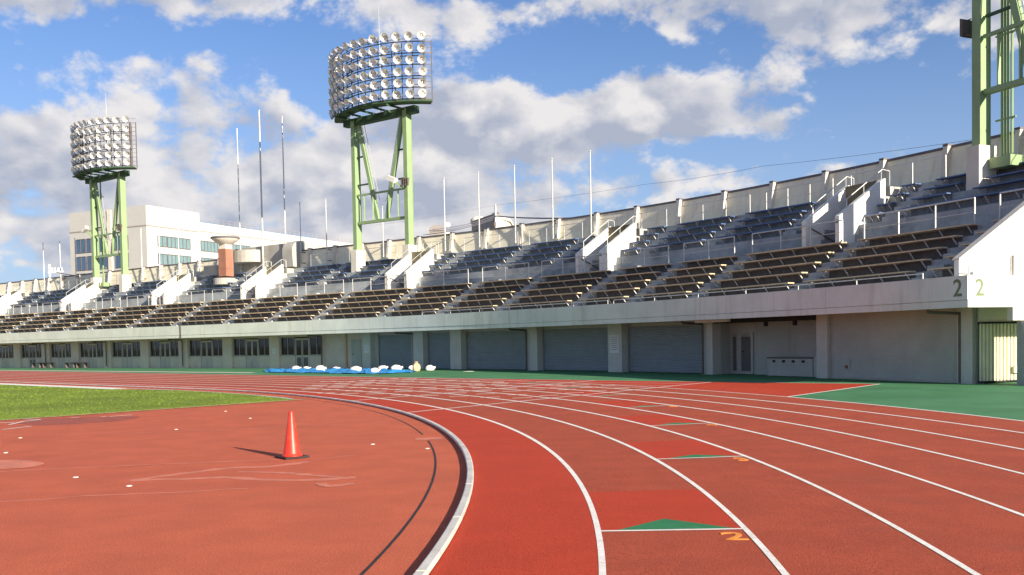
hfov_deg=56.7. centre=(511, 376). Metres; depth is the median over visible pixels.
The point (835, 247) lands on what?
plank bench
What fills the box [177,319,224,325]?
plank bench
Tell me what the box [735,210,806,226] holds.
plank bench
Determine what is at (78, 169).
floodlight tower
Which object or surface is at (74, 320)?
plank bench
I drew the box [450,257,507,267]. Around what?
plank bench
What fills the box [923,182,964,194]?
plank bench
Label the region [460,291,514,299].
plank bench
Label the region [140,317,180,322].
plank bench
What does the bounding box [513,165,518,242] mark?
flagpole
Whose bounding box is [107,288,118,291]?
plank bench
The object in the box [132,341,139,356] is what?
window
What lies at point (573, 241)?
plank bench
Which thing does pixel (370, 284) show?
railing
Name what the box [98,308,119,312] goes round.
plank bench
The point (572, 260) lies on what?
plank bench
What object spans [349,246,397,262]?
railing
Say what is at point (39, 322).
plank bench
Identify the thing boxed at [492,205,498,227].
utility pole
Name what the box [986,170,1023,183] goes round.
plank bench
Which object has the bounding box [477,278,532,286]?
plank bench
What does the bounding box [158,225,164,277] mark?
flagpole
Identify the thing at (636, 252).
plank bench
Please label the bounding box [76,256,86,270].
window
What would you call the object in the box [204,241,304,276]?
platform block
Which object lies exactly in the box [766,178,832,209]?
railing
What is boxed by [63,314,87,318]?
plank bench
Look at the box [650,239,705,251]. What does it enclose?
plank bench
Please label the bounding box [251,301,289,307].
plank bench
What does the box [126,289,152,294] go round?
plank bench
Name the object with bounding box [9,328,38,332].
plank bench
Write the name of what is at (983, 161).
floodlight tower
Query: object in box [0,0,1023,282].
sky
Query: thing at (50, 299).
plank bench
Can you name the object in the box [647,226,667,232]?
plank bench
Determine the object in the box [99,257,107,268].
window
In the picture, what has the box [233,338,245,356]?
window
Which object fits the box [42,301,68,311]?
railing
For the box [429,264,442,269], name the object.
plank bench
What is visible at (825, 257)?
plank bench
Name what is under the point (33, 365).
bench
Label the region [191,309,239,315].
plank bench
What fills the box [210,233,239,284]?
flame cauldron
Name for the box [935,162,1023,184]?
plank bench
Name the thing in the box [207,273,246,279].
plank bench
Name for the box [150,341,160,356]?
window
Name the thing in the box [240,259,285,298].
stair entrance
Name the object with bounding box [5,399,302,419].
dry grass fringe
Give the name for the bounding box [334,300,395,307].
plank bench
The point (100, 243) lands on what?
window
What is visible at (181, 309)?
plank bench
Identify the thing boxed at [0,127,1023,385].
grandstand
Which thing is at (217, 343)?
window
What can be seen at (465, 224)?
power cable
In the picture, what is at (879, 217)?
plank bench
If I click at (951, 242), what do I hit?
plank bench
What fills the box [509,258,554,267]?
plank bench
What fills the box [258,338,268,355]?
window
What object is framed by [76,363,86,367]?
bench
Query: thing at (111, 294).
plank bench
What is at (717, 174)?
power cable
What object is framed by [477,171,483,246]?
flagpole
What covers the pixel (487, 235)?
railing
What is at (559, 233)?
railing
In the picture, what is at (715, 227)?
plank bench
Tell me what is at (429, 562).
track kerb
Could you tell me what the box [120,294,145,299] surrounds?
plank bench
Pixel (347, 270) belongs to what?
plank bench
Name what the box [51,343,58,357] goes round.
window
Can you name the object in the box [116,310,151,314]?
plank bench
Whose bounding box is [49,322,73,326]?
plank bench
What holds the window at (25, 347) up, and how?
in the grandstand
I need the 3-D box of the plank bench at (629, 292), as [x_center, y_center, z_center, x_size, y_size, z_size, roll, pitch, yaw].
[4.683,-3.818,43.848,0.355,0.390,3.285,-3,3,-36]
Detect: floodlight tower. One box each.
[70,113,137,291]
[328,6,432,271]
[960,0,1023,190]
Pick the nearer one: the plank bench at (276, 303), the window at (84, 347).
the plank bench at (276, 303)
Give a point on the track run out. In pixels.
(783, 389)
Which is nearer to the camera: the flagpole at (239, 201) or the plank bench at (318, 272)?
the plank bench at (318, 272)
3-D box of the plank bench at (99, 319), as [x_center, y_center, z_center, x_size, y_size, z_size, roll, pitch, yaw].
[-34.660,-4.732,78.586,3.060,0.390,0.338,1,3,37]
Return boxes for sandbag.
[316,365,326,370]
[350,366,361,370]
[370,368,380,371]
[391,365,402,369]
[412,361,420,370]
[425,365,435,370]
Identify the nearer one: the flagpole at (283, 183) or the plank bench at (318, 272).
the plank bench at (318, 272)
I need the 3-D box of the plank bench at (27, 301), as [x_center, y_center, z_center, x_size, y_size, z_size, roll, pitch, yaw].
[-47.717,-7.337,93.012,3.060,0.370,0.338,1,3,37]
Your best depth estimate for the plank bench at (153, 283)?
82.08 m
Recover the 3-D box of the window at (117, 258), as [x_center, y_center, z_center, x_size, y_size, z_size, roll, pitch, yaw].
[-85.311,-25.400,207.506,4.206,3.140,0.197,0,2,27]
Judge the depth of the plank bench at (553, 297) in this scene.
47.61 m
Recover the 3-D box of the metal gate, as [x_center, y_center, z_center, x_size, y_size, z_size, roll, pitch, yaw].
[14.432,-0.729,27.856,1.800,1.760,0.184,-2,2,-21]
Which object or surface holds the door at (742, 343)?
in the grandstand
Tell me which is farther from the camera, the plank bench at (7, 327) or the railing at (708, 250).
the plank bench at (7, 327)
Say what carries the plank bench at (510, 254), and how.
on the grandstand
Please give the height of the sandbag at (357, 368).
0.291 m
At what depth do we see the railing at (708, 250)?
41.83 m
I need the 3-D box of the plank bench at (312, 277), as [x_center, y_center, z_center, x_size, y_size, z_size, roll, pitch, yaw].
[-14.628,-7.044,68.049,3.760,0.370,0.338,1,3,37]
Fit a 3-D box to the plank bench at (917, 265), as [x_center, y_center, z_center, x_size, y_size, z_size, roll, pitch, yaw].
[11.880,-3.497,31.383,0.375,0.390,4.731,-2,2,-24]
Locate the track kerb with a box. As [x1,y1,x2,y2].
[0,381,473,574]
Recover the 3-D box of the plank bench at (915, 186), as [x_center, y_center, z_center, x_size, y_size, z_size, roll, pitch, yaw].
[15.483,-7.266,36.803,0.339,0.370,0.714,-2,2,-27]
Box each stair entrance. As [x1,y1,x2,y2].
[0,286,20,314]
[61,278,100,310]
[151,269,193,304]
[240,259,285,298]
[385,244,436,288]
[575,216,638,272]
[802,169,889,246]
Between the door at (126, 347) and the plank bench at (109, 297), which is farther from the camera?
the plank bench at (109, 297)
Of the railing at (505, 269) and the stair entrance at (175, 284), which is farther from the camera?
the stair entrance at (175, 284)
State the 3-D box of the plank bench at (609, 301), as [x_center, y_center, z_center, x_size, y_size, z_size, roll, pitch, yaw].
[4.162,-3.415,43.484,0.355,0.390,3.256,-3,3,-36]
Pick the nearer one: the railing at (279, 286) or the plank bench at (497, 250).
the plank bench at (497, 250)
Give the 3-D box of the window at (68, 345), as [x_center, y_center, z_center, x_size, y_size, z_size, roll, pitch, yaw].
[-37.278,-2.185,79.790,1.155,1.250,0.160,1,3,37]
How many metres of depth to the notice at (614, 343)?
43.57 m
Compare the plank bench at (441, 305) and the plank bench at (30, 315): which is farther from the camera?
the plank bench at (30, 315)
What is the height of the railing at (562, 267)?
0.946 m
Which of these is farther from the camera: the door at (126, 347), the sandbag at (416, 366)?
the door at (126, 347)
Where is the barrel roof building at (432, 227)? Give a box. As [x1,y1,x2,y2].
[429,222,449,235]
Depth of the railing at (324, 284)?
63.87 m
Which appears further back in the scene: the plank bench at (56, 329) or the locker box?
the plank bench at (56, 329)
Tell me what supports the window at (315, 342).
in the grandstand
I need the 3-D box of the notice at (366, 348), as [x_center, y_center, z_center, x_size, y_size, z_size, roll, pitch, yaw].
[-8.928,-1.700,58.151,0.420,0.500,0.014,1,3,39]
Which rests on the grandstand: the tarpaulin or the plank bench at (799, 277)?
the plank bench at (799, 277)
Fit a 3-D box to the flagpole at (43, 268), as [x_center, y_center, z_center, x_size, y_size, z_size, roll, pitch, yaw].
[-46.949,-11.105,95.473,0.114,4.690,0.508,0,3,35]
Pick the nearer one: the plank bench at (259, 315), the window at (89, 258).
the plank bench at (259, 315)
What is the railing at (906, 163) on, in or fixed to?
on the grandstand
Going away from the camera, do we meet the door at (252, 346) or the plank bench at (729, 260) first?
the plank bench at (729, 260)
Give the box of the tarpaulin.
[264,368,411,373]
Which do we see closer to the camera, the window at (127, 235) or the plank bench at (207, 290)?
the plank bench at (207, 290)
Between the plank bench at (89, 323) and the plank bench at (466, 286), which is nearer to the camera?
the plank bench at (466, 286)
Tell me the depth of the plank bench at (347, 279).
64.57 m
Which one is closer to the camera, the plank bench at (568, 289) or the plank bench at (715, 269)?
the plank bench at (715, 269)
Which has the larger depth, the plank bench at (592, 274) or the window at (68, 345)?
the window at (68, 345)
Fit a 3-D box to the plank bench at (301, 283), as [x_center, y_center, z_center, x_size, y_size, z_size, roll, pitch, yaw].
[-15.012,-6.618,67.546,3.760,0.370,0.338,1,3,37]
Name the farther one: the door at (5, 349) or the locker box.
the door at (5, 349)
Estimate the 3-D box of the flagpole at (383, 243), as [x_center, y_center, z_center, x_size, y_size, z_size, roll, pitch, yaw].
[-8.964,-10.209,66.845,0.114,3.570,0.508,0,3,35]
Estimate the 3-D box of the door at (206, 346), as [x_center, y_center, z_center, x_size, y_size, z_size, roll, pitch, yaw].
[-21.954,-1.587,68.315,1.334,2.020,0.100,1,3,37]
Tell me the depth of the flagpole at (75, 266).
91.61 m
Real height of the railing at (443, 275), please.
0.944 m
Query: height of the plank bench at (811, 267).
0.390 m
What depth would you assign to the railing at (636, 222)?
50.71 m
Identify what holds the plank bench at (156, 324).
on the grandstand
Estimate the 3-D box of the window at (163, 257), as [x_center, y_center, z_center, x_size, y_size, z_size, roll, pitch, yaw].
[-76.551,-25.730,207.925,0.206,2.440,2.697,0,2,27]
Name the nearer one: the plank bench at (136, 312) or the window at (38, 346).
the plank bench at (136, 312)
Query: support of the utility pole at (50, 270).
on the ground
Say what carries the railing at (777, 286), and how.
on the grandstand
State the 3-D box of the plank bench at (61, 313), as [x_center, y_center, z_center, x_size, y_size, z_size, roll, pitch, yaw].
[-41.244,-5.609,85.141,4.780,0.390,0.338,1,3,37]
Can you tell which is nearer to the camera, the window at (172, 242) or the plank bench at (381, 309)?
the plank bench at (381, 309)
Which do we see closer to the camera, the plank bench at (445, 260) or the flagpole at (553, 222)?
the flagpole at (553, 222)
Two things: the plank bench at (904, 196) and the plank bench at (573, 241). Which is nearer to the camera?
the plank bench at (904, 196)
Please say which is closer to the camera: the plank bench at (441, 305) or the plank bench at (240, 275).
the plank bench at (441, 305)
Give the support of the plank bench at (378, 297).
on the grandstand
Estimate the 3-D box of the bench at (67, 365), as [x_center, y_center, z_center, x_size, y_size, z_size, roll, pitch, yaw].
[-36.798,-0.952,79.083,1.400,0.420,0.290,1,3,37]
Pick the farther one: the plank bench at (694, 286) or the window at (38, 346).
the window at (38, 346)
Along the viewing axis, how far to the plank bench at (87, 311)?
82.11 m
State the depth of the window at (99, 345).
76.94 m
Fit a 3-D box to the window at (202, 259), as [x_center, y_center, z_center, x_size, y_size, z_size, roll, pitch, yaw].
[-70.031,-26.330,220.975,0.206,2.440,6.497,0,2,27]
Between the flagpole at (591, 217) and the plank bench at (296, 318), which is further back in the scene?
the plank bench at (296, 318)
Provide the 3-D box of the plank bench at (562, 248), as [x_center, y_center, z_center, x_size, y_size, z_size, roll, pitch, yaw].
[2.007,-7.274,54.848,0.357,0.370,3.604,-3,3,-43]
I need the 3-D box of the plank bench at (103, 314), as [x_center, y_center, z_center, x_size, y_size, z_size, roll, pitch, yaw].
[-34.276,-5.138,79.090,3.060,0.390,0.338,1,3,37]
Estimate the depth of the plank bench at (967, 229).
31.86 m
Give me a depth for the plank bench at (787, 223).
41.95 m
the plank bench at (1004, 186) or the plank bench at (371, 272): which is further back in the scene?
the plank bench at (371, 272)
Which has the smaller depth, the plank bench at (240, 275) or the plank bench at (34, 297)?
the plank bench at (240, 275)
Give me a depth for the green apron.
30.93 m
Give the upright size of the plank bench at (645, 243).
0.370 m
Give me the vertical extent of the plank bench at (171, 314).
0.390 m
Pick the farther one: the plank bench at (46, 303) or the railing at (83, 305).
the plank bench at (46, 303)
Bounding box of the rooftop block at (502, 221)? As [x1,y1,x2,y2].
[470,214,513,230]
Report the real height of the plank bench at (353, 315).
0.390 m
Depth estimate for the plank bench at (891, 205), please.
36.15 m
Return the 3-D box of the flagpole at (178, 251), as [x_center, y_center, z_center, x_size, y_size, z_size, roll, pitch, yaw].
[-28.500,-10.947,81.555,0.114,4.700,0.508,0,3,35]
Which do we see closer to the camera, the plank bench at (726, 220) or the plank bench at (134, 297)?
the plank bench at (726, 220)
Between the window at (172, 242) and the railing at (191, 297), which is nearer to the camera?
the railing at (191, 297)
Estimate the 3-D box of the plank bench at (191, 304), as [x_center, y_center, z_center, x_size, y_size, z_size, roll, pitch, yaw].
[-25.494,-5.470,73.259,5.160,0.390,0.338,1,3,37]
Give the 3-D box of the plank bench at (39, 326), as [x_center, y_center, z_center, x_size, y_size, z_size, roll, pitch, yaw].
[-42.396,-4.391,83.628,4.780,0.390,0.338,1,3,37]
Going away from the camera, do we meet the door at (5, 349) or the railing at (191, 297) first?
the railing at (191, 297)
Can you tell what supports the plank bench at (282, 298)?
on the grandstand
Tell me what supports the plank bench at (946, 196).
on the grandstand
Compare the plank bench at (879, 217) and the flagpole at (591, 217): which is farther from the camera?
the flagpole at (591, 217)
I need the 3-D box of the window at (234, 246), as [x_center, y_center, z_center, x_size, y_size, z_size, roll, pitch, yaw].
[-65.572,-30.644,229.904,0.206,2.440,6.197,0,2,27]
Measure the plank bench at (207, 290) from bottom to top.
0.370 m
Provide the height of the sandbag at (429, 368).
0.305 m
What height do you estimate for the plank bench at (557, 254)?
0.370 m
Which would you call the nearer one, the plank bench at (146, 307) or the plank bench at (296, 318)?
the plank bench at (296, 318)
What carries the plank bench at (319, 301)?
on the grandstand
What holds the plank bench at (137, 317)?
on the grandstand
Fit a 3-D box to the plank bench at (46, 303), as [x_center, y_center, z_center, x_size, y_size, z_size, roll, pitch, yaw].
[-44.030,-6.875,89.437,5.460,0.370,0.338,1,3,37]
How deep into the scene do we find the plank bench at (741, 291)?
35.87 m
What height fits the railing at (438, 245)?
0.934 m
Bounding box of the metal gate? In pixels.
[978,322,1016,382]
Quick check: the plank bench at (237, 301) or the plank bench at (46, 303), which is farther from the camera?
the plank bench at (46, 303)
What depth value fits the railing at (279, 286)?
66.47 m
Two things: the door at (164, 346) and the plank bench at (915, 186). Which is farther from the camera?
the door at (164, 346)
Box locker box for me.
[766,357,813,376]
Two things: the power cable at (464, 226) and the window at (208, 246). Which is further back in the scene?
the window at (208, 246)
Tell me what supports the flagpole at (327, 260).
on the grandstand
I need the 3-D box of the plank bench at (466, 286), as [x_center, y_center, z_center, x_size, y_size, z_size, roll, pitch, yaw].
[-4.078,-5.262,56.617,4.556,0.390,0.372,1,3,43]
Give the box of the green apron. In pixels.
[0,368,1023,420]
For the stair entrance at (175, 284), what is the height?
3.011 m
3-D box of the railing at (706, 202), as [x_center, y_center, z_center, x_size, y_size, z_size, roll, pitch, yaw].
[9.903,-8.148,46.444,0.063,0.936,4.567,-3,3,-35]
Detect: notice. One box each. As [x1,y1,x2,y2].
[364,345,368,352]
[610,335,618,352]
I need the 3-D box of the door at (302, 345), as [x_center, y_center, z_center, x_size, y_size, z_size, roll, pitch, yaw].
[-13.699,-1.514,62.088,1.374,2.020,0.100,1,3,37]
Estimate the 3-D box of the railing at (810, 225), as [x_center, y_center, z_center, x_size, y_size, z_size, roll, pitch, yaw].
[11.217,-5.460,37.552,0.088,0.946,4.823,-2,2,-29]
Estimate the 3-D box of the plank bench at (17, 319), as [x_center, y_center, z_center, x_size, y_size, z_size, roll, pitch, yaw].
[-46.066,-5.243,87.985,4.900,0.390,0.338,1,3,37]
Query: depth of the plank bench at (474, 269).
57.48 m
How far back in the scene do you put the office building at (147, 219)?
212.25 m
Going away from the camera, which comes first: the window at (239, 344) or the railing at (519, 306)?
the railing at (519, 306)
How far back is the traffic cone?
13.59 m
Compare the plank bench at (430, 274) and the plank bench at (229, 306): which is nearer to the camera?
the plank bench at (430, 274)
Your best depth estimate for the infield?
10.64 m
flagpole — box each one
[42,243,47,289]
[59,241,65,287]
[74,238,79,286]
[140,228,146,279]
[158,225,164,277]
[177,222,183,274]
[197,218,203,274]
[236,128,241,272]
[258,110,264,268]
[281,116,285,243]
[299,202,305,264]
[325,198,331,261]
[382,206,386,256]
[443,177,449,250]
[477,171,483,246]
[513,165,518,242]
[551,158,556,238]
[589,150,594,233]
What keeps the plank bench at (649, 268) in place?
on the grandstand
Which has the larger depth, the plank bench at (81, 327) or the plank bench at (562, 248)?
the plank bench at (81, 327)
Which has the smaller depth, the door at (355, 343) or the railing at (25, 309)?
the door at (355, 343)
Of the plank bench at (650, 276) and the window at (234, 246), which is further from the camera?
the window at (234, 246)
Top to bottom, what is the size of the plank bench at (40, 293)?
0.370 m
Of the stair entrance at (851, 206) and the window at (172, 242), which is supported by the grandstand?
the stair entrance at (851, 206)
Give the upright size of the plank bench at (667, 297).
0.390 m
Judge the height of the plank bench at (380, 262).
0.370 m
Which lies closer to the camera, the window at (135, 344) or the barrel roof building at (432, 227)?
the window at (135, 344)
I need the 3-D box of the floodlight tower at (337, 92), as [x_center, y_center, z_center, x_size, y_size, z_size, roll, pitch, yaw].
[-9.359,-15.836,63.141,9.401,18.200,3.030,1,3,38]
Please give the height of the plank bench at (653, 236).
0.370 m
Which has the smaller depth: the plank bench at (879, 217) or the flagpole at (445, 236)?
the plank bench at (879, 217)
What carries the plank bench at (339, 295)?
on the grandstand
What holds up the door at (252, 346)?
in the grandstand
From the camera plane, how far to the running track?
10.74 m
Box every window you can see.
[8,345,13,358]
[21,344,28,357]
[36,344,41,357]
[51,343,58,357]
[65,343,70,357]
[75,239,85,253]
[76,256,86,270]
[80,343,88,357]
[86,238,91,252]
[86,256,91,269]
[96,342,102,357]
[99,237,107,251]
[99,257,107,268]
[112,342,122,357]
[115,235,128,249]
[115,253,128,267]
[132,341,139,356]
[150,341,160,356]
[157,235,166,246]
[158,253,167,264]
[167,236,190,249]
[168,254,190,264]
[169,340,178,356]
[189,340,200,356]
[200,240,218,252]
[201,257,214,260]
[212,339,222,356]
[232,244,249,250]
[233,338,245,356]
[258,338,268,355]
[280,337,294,355]
[309,337,322,355]
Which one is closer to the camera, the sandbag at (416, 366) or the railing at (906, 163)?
the railing at (906, 163)
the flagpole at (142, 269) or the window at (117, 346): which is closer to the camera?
the window at (117, 346)
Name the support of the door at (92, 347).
in the grandstand
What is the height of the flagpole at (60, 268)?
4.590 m
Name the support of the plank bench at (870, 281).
on the grandstand
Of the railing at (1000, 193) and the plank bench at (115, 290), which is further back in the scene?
the plank bench at (115, 290)
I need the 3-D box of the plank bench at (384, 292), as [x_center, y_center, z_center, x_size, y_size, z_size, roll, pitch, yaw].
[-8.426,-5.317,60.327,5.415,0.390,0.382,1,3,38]
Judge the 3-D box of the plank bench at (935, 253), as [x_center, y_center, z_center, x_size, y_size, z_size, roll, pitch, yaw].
[12.465,-3.898,31.638,0.376,0.390,4.773,-2,2,-24]
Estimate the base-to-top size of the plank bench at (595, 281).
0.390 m
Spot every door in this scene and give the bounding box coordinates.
[2,346,8,367]
[29,345,35,367]
[58,344,65,367]
[88,343,96,367]
[122,342,132,367]
[160,341,170,367]
[201,340,212,367]
[246,339,258,367]
[295,338,309,367]
[351,339,361,367]
[731,332,753,373]
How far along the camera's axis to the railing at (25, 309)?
88.52 m
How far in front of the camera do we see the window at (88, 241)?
211.96 m
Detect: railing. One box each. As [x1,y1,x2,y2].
[13,304,37,313]
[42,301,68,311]
[74,299,96,309]
[102,297,120,307]
[127,294,159,306]
[156,268,187,277]
[166,290,204,303]
[212,286,255,300]
[263,283,297,297]
[305,279,343,292]
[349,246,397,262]
[352,274,408,291]
[415,239,453,253]
[419,269,468,286]
[429,300,607,312]
[464,231,517,250]
[482,262,529,281]
[529,222,582,244]
[541,253,606,275]
[594,209,666,235]
[613,273,922,303]
[621,245,668,267]
[680,194,749,222]
[683,236,734,260]
[752,219,842,252]
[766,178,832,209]
[851,155,945,185]
[863,197,975,238]
[999,188,1023,218]
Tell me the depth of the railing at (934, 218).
31.85 m
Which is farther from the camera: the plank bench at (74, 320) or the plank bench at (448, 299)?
the plank bench at (74, 320)
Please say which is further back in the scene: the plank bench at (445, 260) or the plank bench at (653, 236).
the plank bench at (445, 260)
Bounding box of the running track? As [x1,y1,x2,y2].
[0,371,1023,574]
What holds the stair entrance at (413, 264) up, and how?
on the grandstand
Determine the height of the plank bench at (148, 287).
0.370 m
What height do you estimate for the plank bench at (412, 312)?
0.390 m
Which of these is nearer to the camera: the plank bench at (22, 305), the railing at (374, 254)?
the railing at (374, 254)
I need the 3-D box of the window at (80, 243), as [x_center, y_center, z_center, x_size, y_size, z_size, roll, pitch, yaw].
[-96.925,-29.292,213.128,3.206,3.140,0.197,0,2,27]
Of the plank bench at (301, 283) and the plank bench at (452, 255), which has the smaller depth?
the plank bench at (452, 255)
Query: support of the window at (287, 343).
in the grandstand
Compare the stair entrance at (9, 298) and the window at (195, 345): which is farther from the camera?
the stair entrance at (9, 298)
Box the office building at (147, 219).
[69,205,368,274]
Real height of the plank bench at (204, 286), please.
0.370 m
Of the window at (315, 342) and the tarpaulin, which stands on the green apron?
the tarpaulin
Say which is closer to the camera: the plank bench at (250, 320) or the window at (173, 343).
the plank bench at (250, 320)
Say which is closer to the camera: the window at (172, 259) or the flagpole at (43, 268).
the flagpole at (43, 268)
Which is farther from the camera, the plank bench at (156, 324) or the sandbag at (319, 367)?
the plank bench at (156, 324)
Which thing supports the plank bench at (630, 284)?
on the grandstand
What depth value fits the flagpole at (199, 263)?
79.66 m
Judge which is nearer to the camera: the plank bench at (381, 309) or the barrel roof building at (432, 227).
the plank bench at (381, 309)
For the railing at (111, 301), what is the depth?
79.78 m
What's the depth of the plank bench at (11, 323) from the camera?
87.41 m
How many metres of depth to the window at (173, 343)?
70.72 m
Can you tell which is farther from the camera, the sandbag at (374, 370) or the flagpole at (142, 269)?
the flagpole at (142, 269)
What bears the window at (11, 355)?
in the grandstand
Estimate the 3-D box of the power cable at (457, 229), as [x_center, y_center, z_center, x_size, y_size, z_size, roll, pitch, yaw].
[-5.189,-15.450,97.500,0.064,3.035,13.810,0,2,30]
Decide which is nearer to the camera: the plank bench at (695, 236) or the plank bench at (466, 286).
the plank bench at (695, 236)
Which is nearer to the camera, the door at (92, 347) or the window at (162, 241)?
the door at (92, 347)
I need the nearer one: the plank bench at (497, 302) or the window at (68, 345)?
the plank bench at (497, 302)
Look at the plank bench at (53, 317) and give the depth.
84.58 m
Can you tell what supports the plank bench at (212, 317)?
on the grandstand
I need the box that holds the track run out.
[404,377,873,396]
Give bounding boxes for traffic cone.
[275,411,309,459]
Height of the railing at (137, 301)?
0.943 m
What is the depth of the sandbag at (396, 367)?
51.15 m
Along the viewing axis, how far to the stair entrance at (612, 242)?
49.17 m
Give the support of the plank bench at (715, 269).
on the grandstand
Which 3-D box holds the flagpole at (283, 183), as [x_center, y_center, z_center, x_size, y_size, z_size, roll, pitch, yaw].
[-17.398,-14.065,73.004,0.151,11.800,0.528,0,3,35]
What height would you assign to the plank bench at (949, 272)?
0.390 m
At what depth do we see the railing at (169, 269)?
81.11 m
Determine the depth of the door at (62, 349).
80.53 m
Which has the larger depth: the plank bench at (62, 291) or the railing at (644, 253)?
the plank bench at (62, 291)
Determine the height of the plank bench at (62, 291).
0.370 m
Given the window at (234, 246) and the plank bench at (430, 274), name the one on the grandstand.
the plank bench at (430, 274)
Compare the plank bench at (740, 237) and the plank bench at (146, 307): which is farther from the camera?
the plank bench at (146, 307)
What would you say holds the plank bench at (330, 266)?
on the grandstand
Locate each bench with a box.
[0,321,22,325]
[0,325,15,329]
[5,317,29,321]
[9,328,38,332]
[10,303,27,307]
[11,313,36,317]
[16,299,34,302]
[16,324,45,328]
[23,320,53,324]
[24,295,40,299]
[31,363,41,367]
[32,291,47,295]
[32,300,60,305]
[32,315,60,319]
[37,296,65,301]
[39,311,67,315]
[40,327,65,331]
[45,292,71,297]
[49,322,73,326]
[50,288,77,293]
[54,318,80,322]
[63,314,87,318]
[65,363,75,367]
[69,326,89,329]
[70,309,94,313]
[75,321,97,325]
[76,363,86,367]
[84,317,104,321]
[89,312,112,316]
[93,324,128,328]
[95,296,116,300]
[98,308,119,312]
[100,292,116,296]
[101,319,136,324]
[106,314,143,319]
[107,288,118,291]
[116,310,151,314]
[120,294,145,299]
[121,305,158,310]
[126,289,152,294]
[133,322,173,327]
[134,285,159,289]
[139,280,165,285]
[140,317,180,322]
[146,312,188,317]
[153,307,195,312]
[161,302,203,307]
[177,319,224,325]
[183,314,232,320]
[186,287,225,293]
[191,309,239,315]
[193,282,232,288]
[199,304,247,310]
[202,277,239,283]
[206,298,254,305]
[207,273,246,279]
[228,317,267,322]
[237,312,274,317]
[243,306,282,312]
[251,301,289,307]
[258,296,297,301]
[271,315,314,321]
[279,309,321,315]
[282,280,319,286]
[286,304,329,310]
[289,274,326,280]
[294,298,336,304]
[296,269,333,275]
[301,292,343,298]
[303,264,340,270]
[321,312,379,318]
[325,275,373,283]
[326,306,387,313]
[332,272,347,277]
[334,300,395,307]
[339,267,350,272]
[341,294,402,301]
[346,259,393,265]
[349,288,410,296]
[356,270,380,275]
[361,264,387,269]
[384,309,438,315]
[392,302,446,310]
[400,296,455,303]
[408,289,463,297]
[416,283,471,291]
[421,270,435,275]
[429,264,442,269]
[436,258,449,263]
[443,253,456,258]
[443,264,500,273]
[443,305,496,312]
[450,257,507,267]
[452,298,506,306]
[457,251,514,261]
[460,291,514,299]
[464,245,522,255]
[469,284,523,293]
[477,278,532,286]
[503,300,571,309]
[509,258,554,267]
[511,292,581,302]
[515,251,562,260]
[520,285,591,295]
[523,245,570,254]
[530,238,577,248]
[530,277,601,288]
[538,270,610,281]
[562,255,575,262]
[577,296,628,304]
[587,288,639,297]
[597,279,649,289]
[607,271,660,281]
[617,263,670,274]
[621,248,640,255]
[630,240,649,247]
[635,291,691,301]
[638,233,658,240]
[646,282,702,293]
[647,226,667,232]
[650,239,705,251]
[656,273,714,284]
[659,231,715,243]
[667,264,725,275]
[668,223,725,235]
[677,216,734,228]
[678,256,737,267]
[698,282,793,296]
[710,272,807,287]
[716,228,784,243]
[722,262,820,278]
[726,219,795,234]
[734,252,833,268]
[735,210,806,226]
[745,202,816,217]
[745,242,846,260]
[802,271,915,288]
[816,259,931,277]
[830,247,947,267]
[843,235,962,256]
[857,223,977,246]
[865,212,883,221]
[877,202,896,211]
[889,192,908,201]
[898,188,1023,216]
[900,183,920,192]
[911,192,952,204]
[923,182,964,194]
[927,266,953,277]
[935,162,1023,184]
[943,255,955,265]
[972,178,1023,194]
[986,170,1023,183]
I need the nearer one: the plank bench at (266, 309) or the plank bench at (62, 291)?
the plank bench at (266, 309)
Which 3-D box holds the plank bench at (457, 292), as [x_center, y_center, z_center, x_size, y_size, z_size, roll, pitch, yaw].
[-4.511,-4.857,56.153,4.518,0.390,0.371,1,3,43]
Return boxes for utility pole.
[48,264,63,276]
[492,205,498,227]
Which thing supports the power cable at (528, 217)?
attached to the utility pole at (495, 222)
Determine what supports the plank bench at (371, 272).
on the grandstand
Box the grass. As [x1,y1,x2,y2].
[0,384,293,419]
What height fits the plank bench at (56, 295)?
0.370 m
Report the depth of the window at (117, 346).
75.34 m
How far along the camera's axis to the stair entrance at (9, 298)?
93.54 m
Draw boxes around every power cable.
[380,140,967,224]
[423,219,493,234]
[433,215,494,229]
[433,217,494,231]
[495,215,569,218]
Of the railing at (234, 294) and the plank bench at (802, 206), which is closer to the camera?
the plank bench at (802, 206)
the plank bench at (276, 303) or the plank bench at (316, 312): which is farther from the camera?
the plank bench at (276, 303)
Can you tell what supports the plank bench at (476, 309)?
on the grandstand
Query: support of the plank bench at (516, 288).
on the grandstand
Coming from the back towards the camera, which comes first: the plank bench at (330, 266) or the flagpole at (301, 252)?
the flagpole at (301, 252)
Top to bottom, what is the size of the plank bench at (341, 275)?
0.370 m
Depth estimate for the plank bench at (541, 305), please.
47.24 m
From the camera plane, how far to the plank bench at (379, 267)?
64.85 m
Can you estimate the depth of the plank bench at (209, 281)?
76.19 m
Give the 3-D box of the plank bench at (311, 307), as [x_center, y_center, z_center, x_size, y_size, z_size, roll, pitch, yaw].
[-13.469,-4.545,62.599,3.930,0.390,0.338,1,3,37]
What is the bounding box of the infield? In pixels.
[0,382,466,574]
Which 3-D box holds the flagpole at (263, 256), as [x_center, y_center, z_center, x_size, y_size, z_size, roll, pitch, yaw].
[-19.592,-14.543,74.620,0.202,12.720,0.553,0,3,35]
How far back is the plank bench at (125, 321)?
75.15 m
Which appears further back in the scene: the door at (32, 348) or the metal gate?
the door at (32, 348)

